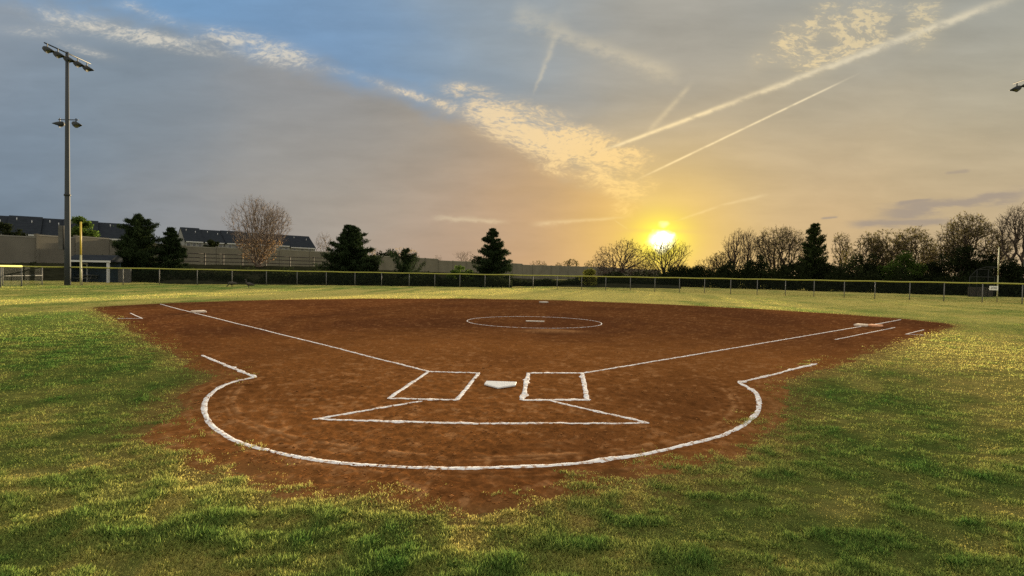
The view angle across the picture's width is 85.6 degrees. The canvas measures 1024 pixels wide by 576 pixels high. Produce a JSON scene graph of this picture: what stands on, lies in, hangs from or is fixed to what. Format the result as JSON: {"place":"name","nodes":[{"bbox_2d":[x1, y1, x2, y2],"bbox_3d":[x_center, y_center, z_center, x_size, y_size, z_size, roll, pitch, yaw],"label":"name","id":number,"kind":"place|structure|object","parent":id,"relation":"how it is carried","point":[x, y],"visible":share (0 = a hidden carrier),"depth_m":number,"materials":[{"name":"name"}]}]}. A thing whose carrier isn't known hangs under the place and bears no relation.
{"place":"outdoors","nodes":[
{"label":"outdoors","id":0,"kind":"place"},
{"bbox_2d":[0,279,1023,575],"bbox_3d":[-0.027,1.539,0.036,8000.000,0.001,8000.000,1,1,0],"label":"ground","id":1,"kind":"structure","parent":0,"point":[980,399],"depth_m":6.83,"materials":[{"name":"green plant"}]},
{"bbox_2d":[0,222,27,235],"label":"leafy tree","id":2,"kind":"object","parent":1,"relation":"on","point":[6,227],"visible":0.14,"depth_m":95.02,"materials":[{"name":"green plant"}]},
{"bbox_2d":[0,265,41,286],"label":"side fence","id":3,"kind":"object","parent":1,"relation":"on","point":[17,266],"visible":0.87,"depth_m":42.38,"materials":[{"name":"metal"}]},
{"bbox_2d":[0,215,131,239],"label":"townhouse row","id":4,"kind":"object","parent":1,"relation":"on","point":[30,226],"visible":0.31,"depth_m":114.52,"materials":[{"name":"white"}]},
{"bbox_2d":[42,42,93,284],"bbox_3d":[-37.680,-9.999,47.093,2.454,19.931,4.609,1,1,0],"label":"floodlight mast","id":5,"kind":"object","parent":1,"relation":"on","point":[64,237],"visible":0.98,"depth_m":46.95,"materials":[{"name":"metal"}]},
{"bbox_2d":[80,222,81,284],"bbox_3d":[-37.043,-2.903,47.503,0.143,5.548,0.150,1,1,0],"label":"foul pole","id":6,"kind":"object","parent":1,"relation":"on","point":[80,253],"visible":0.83,"depth_m":47.47,"materials":[{"name":"yellow metal"}]},
{"bbox_2d":[71,216,100,236],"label":"leafy tree","id":7,"kind":"object","parent":1,"relation":"on","point":[86,225],"visible":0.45,"depth_m":94.92,"materials":[{"name":"green plant"}]},
{"bbox_2d":[71,255,130,282],"bbox_3d":[-43.305,-2.031,58.156,5.887,2.884,1.860,1,1,0],"label":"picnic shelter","id":8,"kind":"object","parent":1,"relation":"on","point":[114,261],"visible":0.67,"depth_m":58.52,"materials":[{"name":"metal"}]},
{"bbox_2d":[202,239,219,246],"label":"leafy tree","id":9,"kind":"object","parent":1,"relation":"on","point":[211,243],"visible":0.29,"depth_m":133.51,"materials":[{"name":"green plant"}]},
{"bbox_2d":[226,281,237,286],"bbox_3d":[-25.114,-0.329,49.586,1.049,0.513,0.330,1,1,4],"label":"goose","id":10,"kind":"object","parent":1,"relation":"on","point":[231,283],"visible":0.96,"depth_m":49.49},
{"bbox_2d":[177,227,315,250],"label":"townhouse row","id":11,"kind":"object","parent":1,"relation":"on","point":[194,237],"visible":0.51,"depth_m":156.54,"materials":[{"name":"white"}]},
{"bbox_2d":[244,279,254,287],"bbox_3d":[-22.573,-0.377,47.570,0.888,0.794,0.320,1,1,-6],"label":"goose","id":12,"kind":"object","parent":1,"relation":"on","point":[249,284],"visible":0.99,"depth_m":47.49},
{"bbox_2d":[315,233,338,251],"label":"bare tree","id":13,"kind":"object","parent":1,"relation":"on","point":[320,246],"visible":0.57,"depth_m":164.08,"materials":[{"name":"brown plant"}]},
{"bbox_2d":[0,234,660,279],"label":"sound wall","id":14,"kind":"structure","parent":1,"relation":"on","point":[37,248],"depth_m":107.82,"materials":[{"name":"concrete"}]},
{"bbox_2d":[0,263,680,288],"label":"hill berm","id":15,"kind":"structure","parent":1,"relation":"on","point":[195,266],"depth_m":69.44,"materials":[{"name":"green plant"}]},
{"bbox_2d":[102,213,183,277],"bbox_3d":[-45.026,-4.736,65.907,9.315,8.516,8.050,2,1,22],"label":"cedar tree","id":16,"kind":"object","parent":15,"relation":"on","point":[135,246],"visible":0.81,"depth_m":64.79,"materials":[{"name":"green plant"}]},
{"bbox_2d":[151,227,192,273],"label":"cedar tree","id":17,"kind":"object","parent":15,"relation":"on","point":[174,247],"visible":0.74,"depth_m":66.49,"materials":[{"name":"green plant"}]},
{"bbox_2d":[185,253,327,265],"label":"rail fence","id":18,"kind":"object","parent":15,"relation":"on","point":[242,262],"visible":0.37,"depth_m":82.39,"materials":[{"name":"grey wood"}]},
{"bbox_2d":[221,195,293,266],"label":"bare tree","id":19,"kind":"object","parent":15,"relation":"on","point":[259,240],"visible":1,"depth_m":77.48,"materials":[{"name":"brown plant"}]},
{"bbox_2d":[131,266,512,287],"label":"undergrowth","id":20,"kind":"object","parent":15,"relation":"on","point":[499,281],"visible":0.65,"depth_m":64.61,"materials":[{"name":"green plant"}]},
{"bbox_2d":[313,224,383,282],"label":"cedar tree","id":21,"kind":"object","parent":15,"relation":"on","point":[349,253],"visible":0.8,"depth_m":67.66,"materials":[{"name":"green plant"}]},
{"bbox_2d":[363,259,383,282],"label":"shrub","id":22,"kind":"object","parent":15,"relation":"on","point":[375,266],"visible":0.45,"depth_m":67.43,"materials":[{"name":"green plant"}]},
{"bbox_2d":[386,248,425,276],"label":"juniper","id":23,"kind":"object","parent":15,"relation":"on","point":[405,265],"visible":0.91,"depth_m":71.56,"materials":[{"name":"green plant"}]},
{"bbox_2d":[445,265,472,281],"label":"shrub","id":24,"kind":"object","parent":15,"relation":"on","point":[458,269],"visible":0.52,"depth_m":73.47,"materials":[{"name":"green plant"}]},
{"bbox_2d":[468,227,512,279],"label":"cedar tree","id":25,"kind":"object","parent":15,"relation":"on","point":[496,261],"visible":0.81,"depth_m":75.25,"materials":[{"name":"green plant"}]},
{"bbox_2d":[580,268,597,285],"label":"shrub","id":26,"kind":"object","parent":15,"relation":"on","point":[591,271],"visible":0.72,"depth_m":83.44,"materials":[{"name":"green plant"}]},
{"bbox_2d":[376,249,395,255],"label":"leafy tree","id":27,"kind":"object","parent":1,"relation":"on","point":[384,254],"visible":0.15,"depth_m":182.93,"materials":[{"name":"green plant"}]},
{"bbox_2d":[456,252,471,260],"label":"bare tree","id":28,"kind":"object","parent":1,"relation":"on","point":[462,256],"visible":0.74,"depth_m":214.72,"materials":[{"name":"brown plant"}]},
{"bbox_2d":[1,266,1023,303],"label":"outfield fence","id":29,"kind":"object","parent":1,"relation":"on","point":[737,279],"visible":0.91,"depth_m":53.86,"materials":[{"name":"metal"}]},
{"bbox_2d":[989,286,997,289],"bbox_3d":[37.529,0.008,43.078,0.034,0.320,0.520,0,2,-43],"label":"distance sign","id":30,"kind":"object","parent":29,"relation":"attached to","point":[993,287],"visible":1,"depth_m":43.08,"materials":[{"name":"white"}]},
{"bbox_2d":[563,259,578,265],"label":"bare tree","id":31,"kind":"object","parent":1,"relation":"on","point":[569,262],"visible":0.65,"depth_m":339.14,"materials":[{"name":"brown plant"}]},
{"bbox_2d":[507,264,670,285],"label":"undergrowth","id":32,"kind":"object","parent":1,"relation":"on","point":[550,283],"visible":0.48,"depth_m":94.84,"materials":[{"name":"green plant"}]},
{"bbox_2d":[584,259,601,266],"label":"bare tree","id":33,"kind":"object","parent":1,"relation":"on","point":[590,263],"visible":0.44,"depth_m":344.51,"materials":[{"name":"brown plant"}]},
{"bbox_2d":[595,262,614,275],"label":"twiggy shrub","id":34,"kind":"object","parent":1,"relation":"on","point":[604,270],"visible":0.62,"depth_m":104.23,"materials":[{"name":"brown plant"}]},
{"bbox_2d":[592,237,656,277],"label":"bare tree","id":35,"kind":"object","parent":1,"relation":"on","point":[623,266],"visible":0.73,"depth_m":106.56,"materials":[{"name":"brown plant"}]},
{"bbox_2d":[628,258,655,279],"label":"twiggy shrub","id":36,"kind":"object","parent":1,"relation":"on","point":[638,269],"visible":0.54,"depth_m":105.67,"materials":[{"name":"brown plant"}]},
{"bbox_2d":[639,237,691,273],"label":"bare tree","id":37,"kind":"object","parent":1,"relation":"on","point":[669,258],"visible":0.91,"depth_m":113.44,"materials":[{"name":"brown plant"}]},
{"bbox_2d":[662,260,687,274],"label":"twiggy shrub","id":38,"kind":"object","parent":1,"relation":"on","point":[674,264],"visible":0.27,"depth_m":103.95,"materials":[{"name":"brown plant"}]},
{"bbox_2d":[667,265,692,286],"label":"shrub","id":39,"kind":"object","parent":1,"relation":"on","point":[678,268],"visible":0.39,"depth_m":98.91,"materials":[{"name":"green plant"}]},
{"bbox_2d":[682,264,710,286],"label":"shrub","id":40,"kind":"object","parent":1,"relation":"on","point":[698,267],"visible":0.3,"depth_m":94.93,"materials":[{"name":"green plant"}]},
{"bbox_2d":[694,257,719,274],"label":"bare tree","id":41,"kind":"object","parent":1,"relation":"on","point":[708,264],"visible":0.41,"depth_m":99.75,"materials":[{"name":"brown plant"}]},
{"bbox_2d":[705,251,728,271],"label":"bare tree","id":42,"kind":"object","parent":1,"relation":"on","point":[719,258],"visible":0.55,"depth_m":97.66,"materials":[{"name":"brown plant"}]},
{"bbox_2d":[710,260,741,287],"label":"shrub","id":43,"kind":"object","parent":1,"relation":"on","point":[722,268],"visible":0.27,"depth_m":91.12,"materials":[{"name":"green plant"}]},
{"bbox_2d":[722,228,747,269],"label":"bare tree","id":44,"kind":"object","parent":1,"relation":"on","point":[735,252],"visible":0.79,"depth_m":95.47,"materials":[{"name":"brown plant"}]},
{"bbox_2d":[739,227,758,263],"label":"bare tree","id":45,"kind":"object","parent":1,"relation":"on","point":[747,252],"visible":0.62,"depth_m":96.63,"materials":[{"name":"brown plant"}]},
{"bbox_2d":[739,254,776,288],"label":"shrub","id":46,"kind":"object","parent":1,"relation":"on","point":[760,262],"visible":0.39,"depth_m":87.10,"materials":[{"name":"green plant"}]},
{"bbox_2d":[751,224,808,288],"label":"bare tree","id":47,"kind":"object","parent":1,"relation":"on","point":[780,244],"visible":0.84,"depth_m":90.80,"materials":[{"name":"brown plant"}]},
{"bbox_2d":[774,261,801,289],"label":"shrub","id":48,"kind":"object","parent":1,"relation":"on","point":[789,266],"visible":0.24,"depth_m":85.12,"materials":[{"name":"green plant"}]},
{"bbox_2d":[796,223,833,287],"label":"pine tree","id":49,"kind":"object","parent":1,"relation":"on","point":[810,246],"visible":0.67,"depth_m":83.20,"materials":[{"name":"green plant"}]},
{"bbox_2d":[796,253,834,287],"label":"leafy tree","id":50,"kind":"object","parent":1,"relation":"on","point":[822,275],"visible":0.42,"depth_m":82.43,"materials":[{"name":"green plant"}]},
{"bbox_2d":[830,232,851,268],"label":"bare tree","id":51,"kind":"object","parent":1,"relation":"on","point":[841,247],"visible":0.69,"depth_m":95.74,"materials":[{"name":"brown plant"}]},
{"bbox_2d":[660,257,1023,296],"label":"undergrowth","id":52,"kind":"object","parent":1,"relation":"on","point":[838,270],"visible":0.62,"depth_m":75.72,"materials":[{"name":"green plant"}]},
{"bbox_2d":[842,253,882,288],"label":"leafy tree","id":53,"kind":"object","parent":1,"relation":"on","point":[866,265],"visible":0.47,"depth_m":79.35,"materials":[{"name":"green plant"}]},
{"bbox_2d":[841,231,889,271],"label":"bare tree","id":54,"kind":"object","parent":1,"relation":"on","point":[860,248],"visible":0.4,"depth_m":85.06,"materials":[{"name":"brown plant"}]},
{"bbox_2d":[863,229,910,274],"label":"bare tree","id":55,"kind":"object","parent":1,"relation":"on","point":[888,253],"visible":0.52,"depth_m":83.34,"materials":[{"name":"brown plant"}]},
{"bbox_2d":[876,250,928,284],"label":"leafy tree","id":56,"kind":"object","parent":1,"relation":"on","point":[913,269],"visible":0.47,"depth_m":77.00,"materials":[{"name":"green plant"}]},
{"bbox_2d":[886,226,939,274],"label":"bare tree","id":57,"kind":"object","parent":1,"relation":"on","point":[913,246],"visible":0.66,"depth_m":81.10,"materials":[{"name":"brown plant"}]},
{"bbox_2d":[912,261,947,284],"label":"shrub","id":58,"kind":"object","parent":1,"relation":"on","point":[932,266],"visible":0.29,"depth_m":75.24,"materials":[{"name":"green plant"}]},
{"bbox_2d":[919,235,950,273],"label":"bare tree","id":59,"kind":"object","parent":1,"relation":"on","point":[939,248],"visible":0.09,"depth_m":83.33,"materials":[{"name":"brown plant"}]},
{"bbox_2d":[933,245,985,289],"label":"leafy tree","id":60,"kind":"object","parent":1,"relation":"on","point":[963,263],"visible":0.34,"depth_m":71.26,"materials":[{"name":"green plant"}]},
{"bbox_2d":[933,211,1010,275],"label":"bare tree","id":61,"kind":"object","parent":1,"relation":"on","point":[966,232],"visible":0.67,"depth_m":75.12,"materials":[{"name":"brown plant"}]},
{"bbox_2d":[963,254,999,280],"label":"leafy tree","id":62,"kind":"object","parent":1,"relation":"on","point":[977,263],"visible":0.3,"depth_m":70.09,"materials":[{"name":"green plant"}]},
{"bbox_2d":[968,267,997,296],"bbox_3d":[52.691,-0.670,61.462,2.869,3.356,1.435,1,1,0],"label":"backstop","id":63,"kind":"object","parent":1,"relation":"on","point":[979,290],"visible":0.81,"depth_m":62.05,"materials":[{"name":"black metal"}]},
{"bbox_2d":[996,247,999,301],"bbox_3d":[40.234,-1.056,45.779,0.088,4.634,0.092,1,1,0],"label":"foul pole","id":64,"kind":"object","parent":1,"relation":"on","point":[998,272],"visible":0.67,"depth_m":45.74,"materials":[{"name":"yellow metal"}]},
{"bbox_2d":[977,231,1022,275],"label":"bare tree","id":65,"kind":"object","parent":1,"relation":"on","point":[989,251],"visible":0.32,"depth_m":73.45,"materials":[{"name":"brown plant"}]},
{"bbox_2d":[984,258,1023,295],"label":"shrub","id":66,"kind":"object","parent":1,"relation":"on","point":[1013,268],"visible":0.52,"depth_m":65.55,"materials":[{"name":"green plant"}]},
{"bbox_2d":[995,203,1023,277],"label":"bare tree","id":67,"kind":"object","parent":1,"relation":"on","point":[1015,241],"visible":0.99,"depth_m":68.04,"materials":[{"name":"brown plant"}]},
{"bbox_2d":[1009,80,1023,266],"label":"floodlight mast","id":68,"kind":"object","parent":1,"relation":"on","point":[1017,88],"visible":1,"depth_m":49.11,"materials":[{"name":"metal"}]},
{"bbox_2d":[0,0,1023,274],"label":"sky","id":69,"kind":"structure","parent":0,"point":[566,129],"materials":[{"name":"blue"}]},
{"bbox_2d":[94,299,954,517],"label":"infield dirt","id":70,"kind":"structure","parent":0,"point":[274,421],"depth_m":7.80,"materials":[{"name":"soil"}]},
{"bbox_2d":[191,310,206,312],"bbox_3d":[-11.133,0.839,19.647,0.440,0.075,0.380,0,2,-40],"label":"base bag","id":71,"kind":"object","parent":70,"relation":"on","point":[198,311],"visible":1,"depth_m":19.56,"materials":[{"name":"fabric"}]},
{"bbox_2d":[161,304,427,370],"bbox_3d":[-8.341,0.996,16.366,0.126,0.018,20.894,0,2,-42],"label":"foul line","id":72,"kind":"object","parent":70,"relation":"on","point":[314,342],"visible":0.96,"depth_m":11.57,"materials":[{"name":"white paint"}]},
{"bbox_2d":[387,371,479,399],"bbox_3d":[-1.006,1.331,7.666,0.895,0.017,1.993,1,1,5],"label":"batters box","id":73,"kind":"object","parent":70,"relation":"on","point":[460,395],"visible":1,"depth_m":7.34,"materials":[{"name":"white paint"}]},
{"bbox_2d":[313,400,648,423],"bbox_3d":[-0.311,1.377,6.206,3.519,0.019,1.133,1,1,0],"label":"catchers box","id":74,"kind":"object","parent":70,"relation":"on","point":[403,421],"visible":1,"depth_m":5.74,"materials":[{"name":"white paint"}]},
{"bbox_2d":[484,381,516,388],"bbox_3d":[-0.167,1.331,7.595,0.432,0.022,0.430,1,1,5],"label":"home plate","id":75,"kind":"object","parent":70,"relation":"on","point":[499,384],"visible":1,"depth_m":7.58,"materials":[{"name":"white rubber"}]},
{"bbox_2d":[201,355,816,469],"bbox_3d":[0.029,1.358,7.245,11.150,0.018,5.848,1,1,0],"label":"plate circle","id":76,"kind":"object","parent":70,"relation":"on","point":[204,409],"visible":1,"depth_m":4.83,"materials":[{"name":"white paint"}]},
{"bbox_2d":[467,316,601,327],"bbox_3d":[0.738,1.111,18.285,4.463,0.015,4.460,1,1,0],"label":"pitchers circle","id":77,"kind":"object","parent":70,"relation":"on","point":[526,316],"visible":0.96,"depth_m":19.53,"materials":[{"name":"white paint"}]},
{"bbox_2d":[520,372,590,400],"bbox_3d":[0.591,1.355,7.769,0.940,0.020,2.126,1,1,5],"label":"batters box","id":78,"kind":"object","parent":70,"relation":"on","point":[524,394],"visible":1,"depth_m":7.40,"materials":[{"name":"white paint"}]},
{"bbox_2d":[584,319,900,372],"bbox_3d":[8.458,1.310,15.552,20.058,0.016,0.116,0,2,-43],"label":"foul line","id":79,"kind":"object","parent":70,"relation":"on","point":[717,350],"visible":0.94,"depth_m":11.38,"materials":[{"name":"white paint"}]},
{"bbox_2d":[854,323,867,326],"bbox_3d":[11.880,1.261,18.783,0.380,0.075,0.380,0,2,-40],"label":"base bag","id":80,"kind":"object","parent":70,"relation":"on","point":[862,325],"visible":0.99,"depth_m":18.62,"materials":[{"name":"fabric"}]},
{"bbox_2d":[835,327,894,339],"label":"running lane","id":81,"kind":"structure","parent":70,"relation":"on","point":[863,333],"depth_m":15.94,"materials":[{"name":"white paint"}]},
{"bbox_2d":[868,324,882,326],"bbox_3d":[12.257,1.270,18.668,0.380,0.075,0.380,0,2,-40],"label":"base bag","id":82,"kind":"object","parent":70,"relation":"on","point":[874,325],"visible":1,"depth_m":18.58,"materials":[{"name":"orange fabric"}]}
]}

